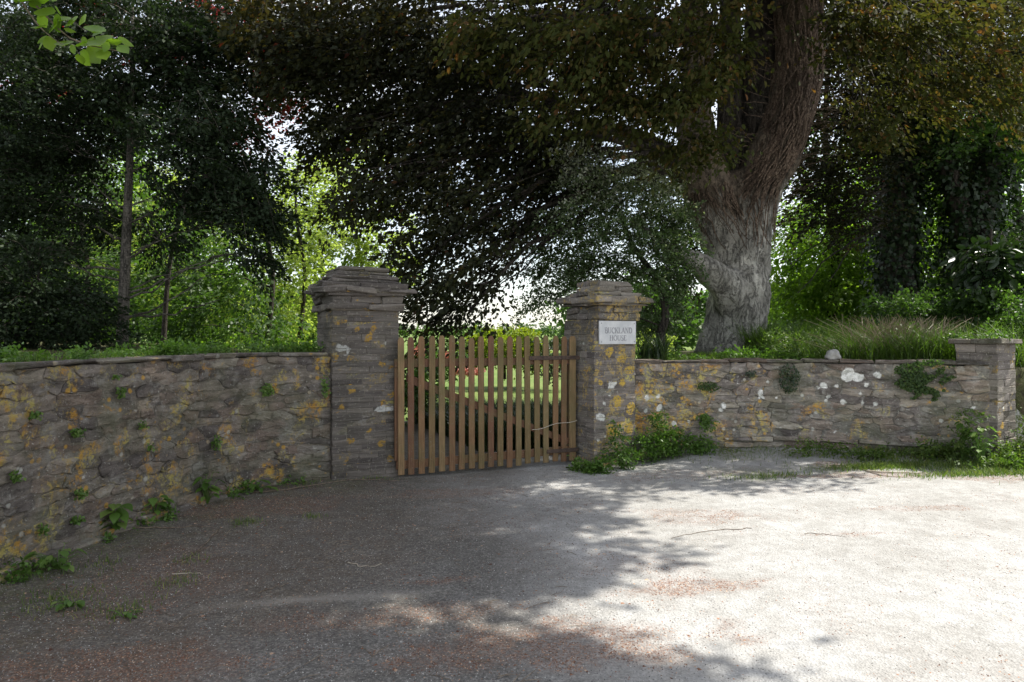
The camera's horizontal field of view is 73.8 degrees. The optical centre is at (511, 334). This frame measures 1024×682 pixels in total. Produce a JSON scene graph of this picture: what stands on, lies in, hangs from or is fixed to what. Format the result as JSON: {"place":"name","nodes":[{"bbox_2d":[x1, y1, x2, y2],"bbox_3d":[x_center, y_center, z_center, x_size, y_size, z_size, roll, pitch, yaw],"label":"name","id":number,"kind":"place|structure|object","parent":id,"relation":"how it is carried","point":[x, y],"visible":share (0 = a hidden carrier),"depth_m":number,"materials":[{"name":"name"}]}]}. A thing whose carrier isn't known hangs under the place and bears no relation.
{"place":"outdoors","nodes":[
{"label":"outdoors","id":0,"kind":"place"},
{"bbox_2d":[77,328,696,420],"bbox_3d":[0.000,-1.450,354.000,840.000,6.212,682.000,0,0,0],"label":"lawn","id":1,"kind":"structure","parent":0,"point":[504,384],"depth_m":22.99,"materials":[{"name":"green plant"}]},
{"bbox_2d":[242,150,371,348],"bbox_3d":[-5.023,-2.062,17.105,3.338,5.253,3.474,0,0,0],"label":"broadleaf tree","id":2,"kind":"object","parent":1,"relation":"on","point":[303,260],"visible":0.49,"depth_m":16.89,"materials":[{"name":"green plant"}]},
{"bbox_2d":[250,106,425,341],"bbox_3d":[-5.273,-3.129,21.052,5.319,7.235,3.727,0,0,0],"label":"broadleaf tree","id":3,"kind":"object","parent":1,"relation":"on","point":[361,257],"visible":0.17,"depth_m":20.61,"materials":[{"name":"green plant"}]},
{"bbox_2d":[404,336,467,382],"bbox_3d":[-2.084,0.788,19.015,2.025,1.650,2.009,0,0,12],"label":"garden shrub","id":4,"kind":"object","parent":1,"relation":"on","point":[436,353],"visible":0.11,"depth_m":18.86,"materials":[{"name":"green plant"}]},
{"bbox_2d":[455,367,485,377],"bbox_3d":[-1.104,0.953,17.535,0.877,0.374,0.694,0,0,0],"label":"flower bed","id":5,"kind":"object","parent":1,"relation":"on","point":[476,372],"visible":0.26,"depth_m":17.37,"materials":[{"name":"pink plant"}]},
{"bbox_2d":[59,258,922,351],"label":"distant woodland","id":6,"kind":"object","parent":1,"relation":"on","point":[703,297],"visible":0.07,"depth_m":50.23,"materials":[{"name":"green plant"}]},
{"bbox_2d":[457,323,551,380],"bbox_3d":[-0.433,0.569,20.991,3.404,1.887,2.673,0,0,0],"label":"golden shrub","id":7,"kind":"object","parent":1,"relation":"on","point":[522,332],"visible":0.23,"depth_m":20.62,"materials":[{"name":"green plant"}]},
{"bbox_2d":[522,337,560,386],"bbox_3d":[1.054,0.862,20.035,1.610,1.637,1.719,0,0,0],"label":"garden shrub","id":8,"kind":"object","parent":1,"relation":"on","point":[541,354],"visible":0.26,"depth_m":19.90,"materials":[{"name":"green plant"}]},
{"bbox_2d":[407,329,678,451],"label":"border plants","id":9,"kind":"object","parent":1,"relation":"on","point":[658,349],"visible":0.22,"depth_m":9.94,"materials":[{"name":"green plant"}]},
{"bbox_2d":[635,328,676,355],"bbox_3d":[4.778,0.397,23.958,2.196,1.350,1.777,0,0,0],"label":"garden shrub","id":10,"kind":"object","parent":1,"relation":"on","point":[636,347],"visible":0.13,"depth_m":23.82,"materials":[{"name":"green plant"}]},
{"bbox_2d":[0,409,1023,681],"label":"driveway","id":11,"kind":"structure","parent":0,"point":[924,561],"depth_m":4.54,"materials":[{"name":"grey gravel"}]},
{"bbox_2d":[20,542,86,575],"bbox_3d":[-3.150,1.556,4.738,0.322,0.160,0.381,0,0,0],"label":"weed","id":12,"kind":"object","parent":11,"relation":"on","point":[49,560],"visible":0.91,"depth_m":4.66,"materials":[{"name":"green plant"}]},
{"bbox_2d":[47,595,84,610],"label":"weed","id":13,"kind":"object","parent":11,"relation":"on","point":[68,603],"visible":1,"depth_m":4.08,"materials":[{"name":"green plant"}]},
{"bbox_2d":[100,503,132,529],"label":"weed","id":14,"kind":"object","parent":11,"relation":"on","point":[121,512],"visible":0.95,"depth_m":5.43,"materials":[{"name":"green plant"}]},
{"bbox_2d":[108,608,144,618],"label":"weed","id":15,"kind":"object","parent":11,"relation":"on","point":[128,615],"visible":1,"depth_m":3.97,"materials":[{"name":"green plant"}]},
{"bbox_2d":[0,473,306,585],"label":"wall foot weeds","id":16,"kind":"object","parent":11,"relation":"on","point":[245,483],"depth_m":5.66,"materials":[{"name":"green plant"}]},
{"bbox_2d":[142,495,174,514],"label":"weed","id":17,"kind":"object","parent":11,"relation":"on","point":[152,502],"visible":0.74,"depth_m":5.89,"materials":[{"name":"green plant"}]},
{"bbox_2d":[0,352,330,583],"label":"stone wall","id":18,"kind":"structure","parent":11,"relation":"on","point":[186,407],"depth_m":5.81,"materials":[{"name":"stone"}]},
{"bbox_2d":[8,470,25,483],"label":"wall plant","id":19,"kind":"object","parent":18,"relation":"attached to","point":[14,478],"depth_m":4.55,"materials":[{"name":"green plant"}]},
{"bbox_2d":[27,411,43,420],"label":"wall plant","id":20,"kind":"object","parent":18,"relation":"attached to","point":[33,415],"depth_m":4.70,"materials":[{"name":"green plant"}]},
{"bbox_2d":[38,523,51,535],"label":"wall plant","id":21,"kind":"object","parent":18,"relation":"attached to","point":[45,529],"depth_m":4.78,"materials":[{"name":"green plant"}]},
{"bbox_2d":[68,428,86,437],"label":"wall plant","id":22,"kind":"object","parent":18,"relation":"attached to","point":[74,434],"depth_m":5.08,"materials":[{"name":"green plant"}]},
{"bbox_2d":[70,515,85,525],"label":"wall plant","id":23,"kind":"object","parent":18,"relation":"attached to","point":[76,521],"depth_m":5.08,"materials":[{"name":"green plant"}]},
{"bbox_2d":[74,487,88,500],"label":"wall plant","id":24,"kind":"object","parent":18,"relation":"attached to","point":[80,494],"depth_m":5.12,"materials":[{"name":"green plant"}]},
{"bbox_2d":[112,374,121,379],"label":"wall plant","id":25,"kind":"object","parent":18,"relation":"attached to","point":[116,376],"depth_m":5.46,"materials":[{"name":"green plant"}]},
{"bbox_2d":[116,387,126,399],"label":"wall plant","id":26,"kind":"object","parent":18,"relation":"attached to","point":[122,391],"depth_m":5.51,"materials":[{"name":"green plant"}]},
{"bbox_2d":[137,420,149,429],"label":"wall plant","id":27,"kind":"object","parent":18,"relation":"attached to","point":[142,427],"depth_m":5.75,"materials":[{"name":"green plant"}]},
{"bbox_2d":[147,443,156,451],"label":"wall plant","id":28,"kind":"object","parent":18,"relation":"attached to","point":[150,447],"depth_m":5.84,"materials":[{"name":"green plant"}]},
{"bbox_2d":[2,345,316,362],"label":"wall top grass","id":29,"kind":"structure","parent":18,"relation":"on","point":[35,357],"depth_m":6.09,"materials":[{"name":"green plant"}]},
{"bbox_2d":[211,435,222,450],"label":"wall plant","id":30,"kind":"object","parent":18,"relation":"attached to","point":[216,443],"depth_m":6.61,"materials":[{"name":"green plant"}]},
{"bbox_2d":[260,383,275,396],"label":"wall plant","id":31,"kind":"object","parent":18,"relation":"attached to","point":[264,390],"depth_m":7.15,"materials":[{"name":"green plant"}]},
{"bbox_2d":[320,375,330,397],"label":"wall plant","id":32,"kind":"object","parent":18,"relation":"attached to","point":[325,387],"depth_m":7.51,"materials":[{"name":"green plant"}]},
{"bbox_2d":[172,572,202,574],"bbox_3d":[-2.228,1.642,4.692,0.212,0.009,0.034,0,0,-2],"label":"stick","id":33,"kind":"object","parent":11,"relation":"on","point":[184,573],"visible":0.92,"depth_m":4.69,"materials":[{"name":"wood"}]},
{"bbox_2d":[167,529,218,566],"bbox_3d":[-2.417,1.636,5.275,0.072,0.012,0.914,0,0,-2],"label":"stick","id":34,"kind":"object","parent":11,"relation":"on","point":[198,549],"visible":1,"depth_m":5.21,"materials":[{"name":"brown wood"}]},
{"bbox_2d":[4,475,398,627],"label":"weeds","id":35,"kind":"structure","parent":11,"relation":"on","point":[50,597],"depth_m":4.42,"materials":[{"name":"green plant"}]},
{"bbox_2d":[192,472,224,503],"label":"weed","id":36,"kind":"object","parent":11,"relation":"on","point":[205,488],"visible":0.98,"depth_m":6.46,"materials":[{"name":"green plant"}]},
{"bbox_2d":[248,480,277,493],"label":"weed","id":37,"kind":"object","parent":11,"relation":"on","point":[257,487],"visible":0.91,"depth_m":7.00,"materials":[{"name":"green plant"}]},
{"bbox_2d":[1,476,586,681],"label":"twig litter","id":38,"kind":"object","parent":11,"relation":"on","point":[320,617],"visible":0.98,"depth_m":4.01,"materials":[{"name":"brown wood"}]},
{"bbox_2d":[253,479,397,492],"bbox_3d":[-1.987,1.616,7.366,1.546,0.038,0.207,0,0,-27],"label":"stick","id":39,"kind":"object","parent":11,"relation":"on","point":[319,484],"visible":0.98,"depth_m":7.33,"materials":[{"name":"brown wood"}]},
{"bbox_2d":[304,266,416,479],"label":"gate pillar","id":40,"kind":"structure","parent":11,"relation":"on","point":[357,309],"depth_m":7.72,"materials":[{"name":"stone"}]},
{"bbox_2d":[9,475,719,678],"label":"husks","id":41,"kind":"object","parent":11,"relation":"on","point":[271,653],"visible":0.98,"depth_m":4.38},
{"bbox_2d":[348,562,381,566],"bbox_3d":[-1.063,1.641,4.869,0.254,0.007,0.082,0,0,7],"label":"stick","id":42,"kind":"object","parent":11,"relation":"on","point":[362,566],"visible":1,"depth_m":4.86,"materials":[{"name":"wood"}]},
{"bbox_2d":[404,355,448,427],"bbox_3d":[-1.718,1.025,12.494,1.221,1.433,1.895,0,0,0],"label":"garden shrub","id":43,"kind":"object","parent":11,"relation":"on","point":[416,391],"visible":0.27,"depth_m":12.06,"materials":[{"name":"green plant"}]},
{"bbox_2d":[3,467,1013,666],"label":"petals","id":44,"kind":"object","parent":11,"relation":"on","point":[506,574],"visible":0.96,"depth_m":4.71,"materials":[{"name":"white plant"}]},
{"bbox_2d":[0,452,1023,681],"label":"bud scales","id":45,"kind":"object","parent":11,"relation":"on","point":[193,650],"visible":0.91,"depth_m":3.97,"materials":[{"name":"brown plant"}]},
{"bbox_2d":[556,280,653,466],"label":"gate pillar","id":46,"kind":"structure","parent":11,"relation":"on","point":[605,381],"depth_m":8.59,"materials":[{"name":"stone"}]},
{"bbox_2d":[394,335,579,474],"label":"picket gate","id":47,"kind":"structure","parent":46,"relation":"attached to","point":[568,407],"depth_m":8.20,"materials":[{"name":"brown wood"}]},
{"bbox_2d":[599,321,635,343],"bbox_3d":[1.328,-0.026,8.571,0.583,0.292,0.027,0,0,-30],"label":"name plate","id":48,"kind":"object","parent":46,"relation":"attached to","point":[617,332],"visible":1,"depth_m":8.56,"materials":[{"name":"white stone"}]},
{"bbox_2d":[565,410,719,475],"bbox_3d":[1.655,1.396,8.555,2.176,0.871,0.689,0,0,-24],"label":"nettle patch","id":49,"kind":"object","parent":11,"relation":"on","point":[662,442],"visible":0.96,"depth_m":8.62,"materials":[{"name":"green plant"}]},
{"bbox_2d":[673,527,747,537],"bbox_3d":[1.638,1.633,5.646,0.759,0.026,0.073,0,0,-16],"label":"stick","id":50,"kind":"object","parent":11,"relation":"on","point":[711,530],"visible":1,"depth_m":5.69,"materials":[{"name":"brown wood"}]},
{"bbox_2d":[635,358,990,457],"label":"stone wall","id":51,"kind":"structure","parent":11,"relation":"on","point":[863,403],"depth_m":8.90,"materials":[{"name":"stone"}]},
{"bbox_2d":[699,413,709,429],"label":"wall plant","id":52,"kind":"object","parent":51,"relation":"attached to","point":[706,415],"depth_m":8.96,"materials":[{"name":"green plant"}]},
{"bbox_2d":[696,381,720,392],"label":"wall plant","id":53,"kind":"object","parent":51,"relation":"attached to","point":[711,386],"depth_m":8.96,"materials":[{"name":"green plant"}]},
{"bbox_2d":[745,370,755,377],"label":"wall plant","id":54,"kind":"object","parent":51,"relation":"attached to","point":[751,374],"depth_m":8.95,"materials":[{"name":"green plant"}]},
{"bbox_2d":[779,363,800,393],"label":"wall plant","id":55,"kind":"object","parent":51,"relation":"attached to","point":[790,390],"depth_m":8.89,"materials":[{"name":"green plant"}]},
{"bbox_2d":[825,349,840,359],"bbox_3d":[4.197,0.260,8.927,0.194,0.144,0.152,0,0,0],"label":"rock","id":56,"kind":"object","parent":51,"relation":"on","point":[832,354],"visible":0.99,"depth_m":8.87,"materials":[{"name":"stone"}]},
{"bbox_2d":[894,359,956,401],"bbox_3d":[5.042,0.554,8.336,0.662,0.525,0.107,0,0,30],"label":"ivy patch","id":57,"kind":"object","parent":51,"relation":"attached to","point":[916,382],"visible":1,"depth_m":8.35,"materials":[{"name":"green plant"}]},
{"bbox_2d":[642,444,1021,482],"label":"verge grass","id":58,"kind":"structure","parent":11,"relation":"on","point":[899,449],"depth_m":8.40,"materials":[{"name":"green plant"}]},
{"bbox_2d":[703,454,1023,484],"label":"roadside grass","id":59,"kind":"structure","parent":11,"relation":"on","point":[884,464],"depth_m":7.73,"materials":[{"name":"green plant"}]},
{"bbox_2d":[857,467,897,476],"bbox_3d":[4.095,1.554,7.682,0.157,0.011,0.590,0,0,-25],"label":"stick","id":60,"kind":"object","parent":11,"relation":"on","point":[878,474],"visible":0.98,"depth_m":7.58,"materials":[{"name":"brown wood"}]},
{"bbox_2d":[867,470,926,473],"bbox_3d":[4.306,1.543,7.632,0.602,0.032,0.050,0,0,22],"label":"stick","id":61,"kind":"object","parent":11,"relation":"on","point":[890,472],"visible":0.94,"depth_m":7.67,"materials":[{"name":"brown wood"}]},
{"bbox_2d":[781,404,1023,470],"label":"verge weeds","id":62,"kind":"object","parent":11,"relation":"on","point":[1013,452],"visible":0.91,"depth_m":8.05,"materials":[{"name":"green plant"}]},
{"bbox_2d":[950,416,975,458],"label":"weed","id":63,"kind":"object","parent":11,"relation":"on","point":[959,425],"visible":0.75,"depth_m":7.97,"materials":[{"name":"green plant"}]},
{"bbox_2d":[966,427,998,464],"bbox_3d":[5.351,1.276,7.780,0.342,0.468,0.345,0,0,0],"label":"weed","id":64,"kind":"object","parent":11,"relation":"on","point":[974,435],"visible":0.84,"depth_m":7.73,"materials":[{"name":"green plant"}]},
{"bbox_2d":[948,338,1022,456],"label":"stone pier","id":65,"kind":"structure","parent":11,"relation":"on","point":[997,355],"depth_m":8.07,"materials":[{"name":"stone"}]},
{"bbox_2d":[942,330,1019,340],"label":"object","id":66,"kind":"object","parent":65,"relation":"on","point":[991,335],"visible":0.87,"depth_m":8.16,"materials":[{"name":"plant"}]},
{"bbox_2d":[0,342,1023,414],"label":"woodland ground","id":67,"kind":"structure","parent":0,"point":[1019,385],"depth_m":8.34,"materials":[{"name":"green plant"}]},
{"bbox_2d":[0,0,78,272],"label":"holly tree","id":68,"kind":"object","parent":67,"relation":"on","point":[6,68],"visible":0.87,"depth_m":8.98,"materials":[{"name":"green plant"}]},
{"bbox_2d":[0,229,147,350],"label":"laurel shrub","id":69,"kind":"object","parent":67,"relation":"on","point":[57,309],"visible":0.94,"depth_m":8.37,"materials":[{"name":"green plant"}]},
{"bbox_2d":[0,151,203,333],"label":"broadleaf tree","id":70,"kind":"object","parent":67,"relation":"on","point":[93,272],"visible":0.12,"depth_m":15.38,"materials":[{"name":"green plant"}]},
{"bbox_2d":[0,0,310,346],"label":"slender tree","id":71,"kind":"object","parent":67,"relation":"on","point":[167,38],"visible":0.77,"depth_m":9.85,"materials":[{"name":"green plant"}]},
{"bbox_2d":[0,0,319,343],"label":"purple beech","id":72,"kind":"object","parent":67,"relation":"on","point":[165,310],"visible":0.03,"depth_m":12.77,"materials":[{"name":"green plant"}]},
{"bbox_2d":[0,332,325,362],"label":"periwinkle","id":73,"kind":"object","parent":67,"relation":"on","point":[166,347],"visible":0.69,"depth_m":6.42,"materials":[{"name":"green plant"}]},
{"bbox_2d":[35,165,305,348],"bbox_3d":[-9.697,-2.279,19.070,7.874,5.921,3.770,0,0,0],"label":"broadleaf tree","id":74,"kind":"object","parent":67,"relation":"on","point":[217,318],"visible":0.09,"depth_m":18.86,"materials":[{"name":"green plant"}]},
{"bbox_2d":[92,146,314,350],"bbox_3d":[-6.699,-1.663,15.036,4.605,4.948,3.797,0,0,0],"label":"broadleaf tree","id":75,"kind":"object","parent":67,"relation":"on","point":[230,278],"visible":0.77,"depth_m":14.66,"materials":[{"name":"green plant"}]},
{"bbox_2d":[4,57,1017,341],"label":"woodland backdrop","id":76,"kind":"structure","parent":67,"relation":"on","point":[280,197],"depth_m":24.25,"materials":[{"name":"green plant"}]},
{"bbox_2d":[0,114,1023,349],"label":"sunlit woodland","id":77,"kind":"object","parent":67,"relation":"on","point":[263,244],"visible":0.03,"depth_m":26.47,"materials":[{"name":"green plant"}]},
{"bbox_2d":[192,0,1023,373],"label":"beech tree","id":78,"kind":"object","parent":67,"relation":"on","point":[760,72],"visible":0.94,"depth_m":9.79,"materials":[{"name":"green plant"}]},
{"bbox_2d":[13,0,133,65],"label":"leafy branch","id":79,"kind":"object","parent":78,"relation":"attached to","point":[95,52],"visible":1,"depth_m":2.60,"materials":[{"name":"green plant"}]},
{"bbox_2d":[508,136,714,353],"bbox_3d":[1.551,-1.304,10.732,3.248,3.569,2.482,0,0,0],"label":"hawthorn","id":80,"kind":"object","parent":67,"relation":"on","point":[575,269],"visible":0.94,"depth_m":10.48,"materials":[{"name":"green plant"}]},
{"bbox_2d":[636,341,815,359],"bbox_3d":[2.868,0.402,9.869,2.721,0.632,1.152,0,0,6],"label":"ground ivy","id":81,"kind":"object","parent":67,"relation":"on","point":[745,353],"visible":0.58,"depth_m":9.85,"materials":[{"name":"green plant"}]},
{"bbox_2d":[768,80,920,330],"bbox_3d":[8.579,-3.386,17.983,4.751,8.875,3.780,0,0,0],"label":"broadleaf tree","id":82,"kind":"object","parent":67,"relation":"on","point":[827,297],"visible":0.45,"depth_m":17.55,"materials":[{"name":"green plant"}]},
{"bbox_2d":[681,313,1023,366],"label":"long grass","id":83,"kind":"structure","parent":67,"relation":"on","point":[944,349],"depth_m":9.24,"materials":[{"name":"green plant"}]},
{"bbox_2d":[759,314,976,358],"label":"bank weeds","id":84,"kind":"object","parent":67,"relation":"on","point":[795,335],"visible":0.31,"depth_m":9.75,"materials":[{"name":"green plant"}]},
{"bbox_2d":[776,48,1007,326],"bbox_3d":[7.700,-3.577,14.176,5.424,8.209,3.077,0,0,-22],"label":"ivy clad tree","id":85,"kind":"object","parent":67,"relation":"on","point":[897,220],"visible":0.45,"depth_m":13.85,"materials":[{"name":"green plant"}]},
{"bbox_2d":[853,271,1023,361],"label":"bramble bank","id":86,"kind":"structure","parent":67,"relation":"on","point":[1006,304],"depth_m":10.37,"materials":[{"name":"green plant"}]},
{"bbox_2d":[878,117,998,300],"bbox_3d":[11.693,-4.034,18.944,4.737,8.449,3.601,0,0,0],"label":"broadleaf tree","id":87,"kind":"object","parent":67,"relation":"on","point":[930,243],"visible":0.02,"depth_m":18.74,"materials":[{"name":"green plant"}]},
{"bbox_2d":[895,41,1023,327],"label":"ivy clad tree","id":88,"kind":"object","parent":67,"relation":"on","point":[971,211],"visible":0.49,"depth_m":13.67,"materials":[{"name":"green plant"}]},
{"bbox_2d":[926,229,1023,323],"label":"sapling","id":89,"kind":"object","parent":67,"relation":"on","point":[987,261],"visible":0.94,"depth_m":10.43,"materials":[{"name":"green plant"}]},
{"bbox_2d":[930,99,1023,325],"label":"broadleaf tree","id":90,"kind":"object","parent":67,"relation":"on","point":[1018,228],"visible":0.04,"depth_m":16.57,"materials":[{"name":"green plant"}]},
{"bbox_2d":[0,0,1023,330],"label":"sky","id":91,"kind":"structure","parent":0,"point":[517,293],"materials":[{"name":"white"}]},
{"bbox_2d":[649,347,878,362],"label":"short grass","id":92,"kind":"structure","parent":0,"point":[703,353],"depth_m":9.91,"materials":[{"name":"green plant"}]}
]}

